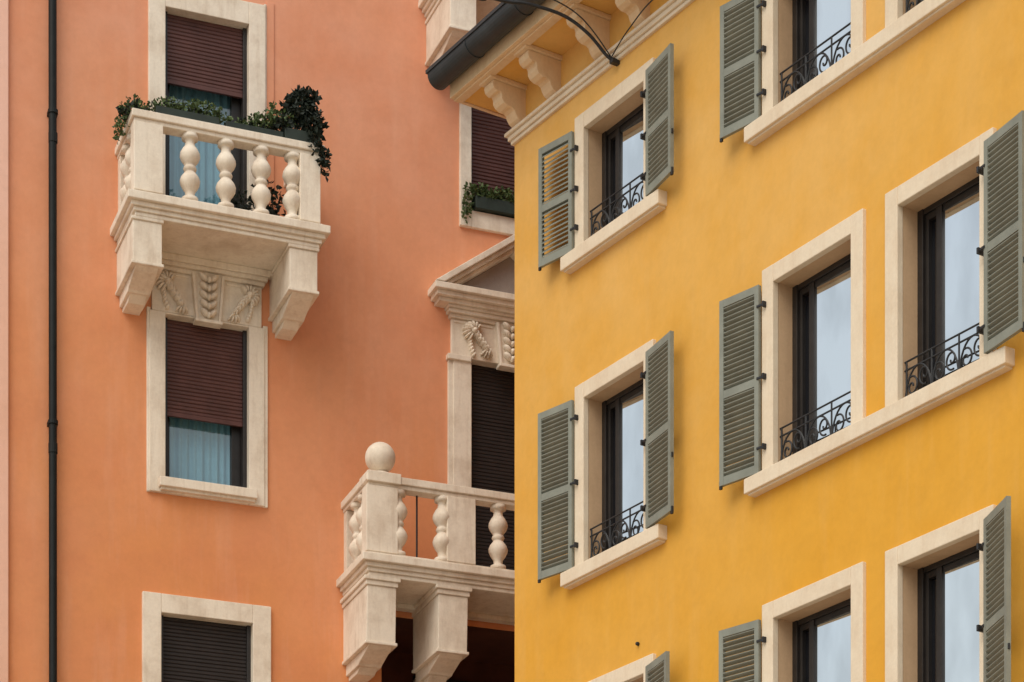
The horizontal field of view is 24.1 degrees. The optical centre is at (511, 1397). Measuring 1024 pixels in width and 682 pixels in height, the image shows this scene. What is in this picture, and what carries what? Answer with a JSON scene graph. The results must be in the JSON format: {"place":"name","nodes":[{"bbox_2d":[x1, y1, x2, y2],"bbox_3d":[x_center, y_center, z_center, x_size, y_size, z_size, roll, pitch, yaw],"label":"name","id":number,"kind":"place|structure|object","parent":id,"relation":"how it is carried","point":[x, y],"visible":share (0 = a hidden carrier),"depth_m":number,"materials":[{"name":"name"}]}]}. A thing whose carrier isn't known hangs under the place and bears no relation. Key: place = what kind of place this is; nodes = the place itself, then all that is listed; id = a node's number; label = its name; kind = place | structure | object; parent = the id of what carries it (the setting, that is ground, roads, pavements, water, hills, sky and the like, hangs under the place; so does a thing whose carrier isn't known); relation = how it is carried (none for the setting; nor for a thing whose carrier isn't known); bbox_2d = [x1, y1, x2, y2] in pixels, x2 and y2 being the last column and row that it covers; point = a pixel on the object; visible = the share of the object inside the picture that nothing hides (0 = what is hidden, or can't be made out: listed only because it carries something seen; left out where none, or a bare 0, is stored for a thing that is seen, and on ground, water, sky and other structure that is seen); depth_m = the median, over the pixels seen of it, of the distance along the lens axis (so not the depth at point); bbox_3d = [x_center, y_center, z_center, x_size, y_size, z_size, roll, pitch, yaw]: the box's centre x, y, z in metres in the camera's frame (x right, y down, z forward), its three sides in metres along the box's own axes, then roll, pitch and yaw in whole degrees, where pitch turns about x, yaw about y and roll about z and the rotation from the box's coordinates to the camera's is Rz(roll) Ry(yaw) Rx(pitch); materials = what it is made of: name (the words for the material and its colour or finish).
{"place":"outdoors","nodes":[
{"label":"outdoors","id":0,"kind":"place"},
{"label":"ground","id":1,"kind":"structure","parent":0,"visible":0},
{"bbox_2d":[9,0,514,681],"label":"facade wall","id":2,"kind":"structure","parent":1,"relation":"on","point":[357,364],"depth_m":30.22,"materials":[{"name":"orange paint"}]},
{"bbox_2d":[0,0,8,681],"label":"corner pilaster","id":3,"kind":"object","parent":2,"relation":"attached to","point":[4,340],"visible":1,"depth_m":29.03,"materials":[{"name":"paint"}]},
{"bbox_2d":[47,0,57,681],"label":"drainpipe","id":4,"kind":"object","parent":2,"relation":"attached to","point":[52,115],"visible":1,"depth_m":29.17,"materials":[{"name":"metal"}]},
{"bbox_2d":[110,108,330,340],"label":"stone balcony","id":5,"kind":"structure","parent":2,"relation":"attached to","point":[151,225],"depth_m":29.24,"materials":[{"name":"beige stone"}]},
{"bbox_2d":[112,85,331,215],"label":"balcony plants","id":6,"kind":"object","parent":5,"relation":"on","point":[292,120],"visible":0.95,"depth_m":29.38,"materials":[{"name":"green plant"}]},
{"bbox_2d":[266,2,273,207],"bbox_3d":[-3.052,-16.050,30.294,0.095,3.100,0.030,0,0,-21],"label":"wall band","id":7,"kind":"object","parent":2,"relation":"attached to","point":[270,56],"depth_m":30.28,"materials":[{"name":"orange paint"}]},
{"bbox_2d":[142,0,514,681],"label":"window surrounds","id":8,"kind":"object","parent":2,"relation":"attached to","point":[462,304],"visible":0.63,"depth_m":30.16,"materials":[{"name":"beige stone"}]},
{"bbox_2d":[169,85,229,484],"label":"curtains","id":9,"kind":"object","parent":8,"relation":"attached to","point":[199,450],"visible":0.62,"depth_m":30.30,"materials":[{"name":"fabric"}]},
{"bbox_2d":[161,11,471,681],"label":"window joinery","id":10,"kind":"object","parent":8,"relation":"attached to","point":[238,435],"depth_m":30.24,"materials":[{"name":"brown wood"}]},
{"bbox_2d":[163,14,514,681],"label":"roller blinds","id":11,"kind":"object","parent":8,"relation":"attached to","point":[204,374],"depth_m":30.18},
{"bbox_2d":[413,675,466,681],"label":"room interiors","id":12,"kind":"object","parent":8,"relation":"attached to","point":[448,680],"visible":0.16,"depth_m":32.61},
{"bbox_2d":[461,181,514,223],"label":"window box plants","id":13,"kind":"object","parent":8,"relation":"on","point":[486,200],"depth_m":31.26,"materials":[{"name":"green plant"}]},
{"bbox_2d":[463,257,514,293],"bbox_3d":[-0.039,-14.633,31.452,1.660,0.595,0.055,0,0,-21],"label":"pediment tympanum","id":14,"kind":"object","parent":8,"relation":"attached to","point":[499,277],"visible":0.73,"depth_m":31.37,"materials":[{"name":"stone"}]},
{"bbox_2d":[155,270,514,362],"bbox_3d":[-1.903,-13.730,30.657,5.388,0.606,0.226,0,0,-21],"label":"carved relief","id":15,"kind":"object","parent":2,"relation":"attached to","point":[251,297],"visible":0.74,"depth_m":30.02,"materials":[{"name":"beige stone"}]},
{"bbox_2d":[336,442,514,681],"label":"stone balcony","id":16,"kind":"structure","parent":2,"relation":"attached to","point":[448,592],"depth_m":30.10,"materials":[{"name":"stone"}]},
{"bbox_2d":[418,0,500,66],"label":"stone balcony","id":17,"kind":"structure","parent":2,"relation":"attached to","point":[449,24],"depth_m":30.54,"materials":[{"name":"beige stone"}]},
{"bbox_2d":[381,617,514,681],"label":"entrance loggia","id":18,"kind":"object","parent":1,"relation":"on","point":[490,657],"visible":0.17,"depth_m":32.38,"materials":[{"name":"black"}]},
{"bbox_2d":[515,0,1023,681],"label":"facade wall","id":19,"kind":"structure","parent":1,"relation":"on","point":[737,214],"depth_m":24.59,"materials":[{"name":"yellow paint"}]},
{"bbox_2d":[450,0,581,118],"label":"eave fascia","id":20,"kind":"structure","parent":19,"relation":"attached to","point":[536,24],"depth_m":27.16,"materials":[{"name":"beige stone"}]},
{"bbox_2d":[425,0,545,89],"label":"gutter","id":21,"kind":"object","parent":20,"relation":"on","point":[481,38],"visible":0.93,"depth_m":27.14,"materials":[{"name":"metal"}]},
{"bbox_2d":[466,0,617,113],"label":"eave soffit","id":22,"kind":"structure","parent":19,"relation":"attached to","point":[559,37],"depth_m":26.95,"materials":[{"name":"yellow paint"}]},
{"bbox_2d":[479,0,649,127],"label":"eave consoles","id":23,"kind":"object","parent":19,"relation":"attached to","point":[542,66],"visible":0.99,"depth_m":27.06,"materials":[{"name":"beige stone"}]},
{"bbox_2d":[504,0,694,146],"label":"cornice","id":24,"kind":"structure","parent":19,"relation":"attached to","point":[649,26],"depth_m":26.55,"materials":[{"name":"stone"}]},
{"bbox_2d":[479,0,652,65],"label":"overhead cable","id":25,"kind":"object","parent":24,"relation":"attached to","point":[613,60],"visible":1,"depth_m":26.05,"materials":[{"name":"metal"}]},
{"bbox_2d":[588,0,978,681],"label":"window reveals","id":26,"kind":"structure","parent":19,"relation":"attached to","point":[784,328],"depth_m":24.02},
{"bbox_2d":[560,0,1014,681],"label":"window surrounds","id":27,"kind":"object","parent":19,"relation":"attached to","point":[900,28],"visible":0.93,"depth_m":23.09,"materials":[{"name":"beige stone"}]},
{"bbox_2d":[538,0,1023,681],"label":"louvred shutters","id":28,"kind":"object","parent":27,"relation":"attached to","point":[740,110],"visible":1,"depth_m":24.35,"materials":[{"name":"paint"}]},
{"bbox_2d":[538,0,1023,648],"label":"shutter hinges","id":29,"kind":"object","parent":27,"relation":"attached to","point":[978,328],"visible":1,"depth_m":24.07,"materials":[{"name":"metal"}]},
{"bbox_2d":[590,0,978,557],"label":"window railings","id":30,"kind":"object","parent":27,"relation":"attached to","point":[959,362],"depth_m":23.61,"materials":[{"name":"metal"}]},
{"bbox_2d":[602,0,978,681],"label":"window joinery","id":31,"kind":"object","parent":27,"relation":"attached to","point":[802,290],"depth_m":23.86,"materials":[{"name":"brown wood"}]},
{"bbox_2d":[613,0,978,681],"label":"window panes","id":32,"kind":"object","parent":31,"relation":"in","point":[833,382],"visible":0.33,"depth_m":23.53,"materials":[{"name":"glass"}]}
]}

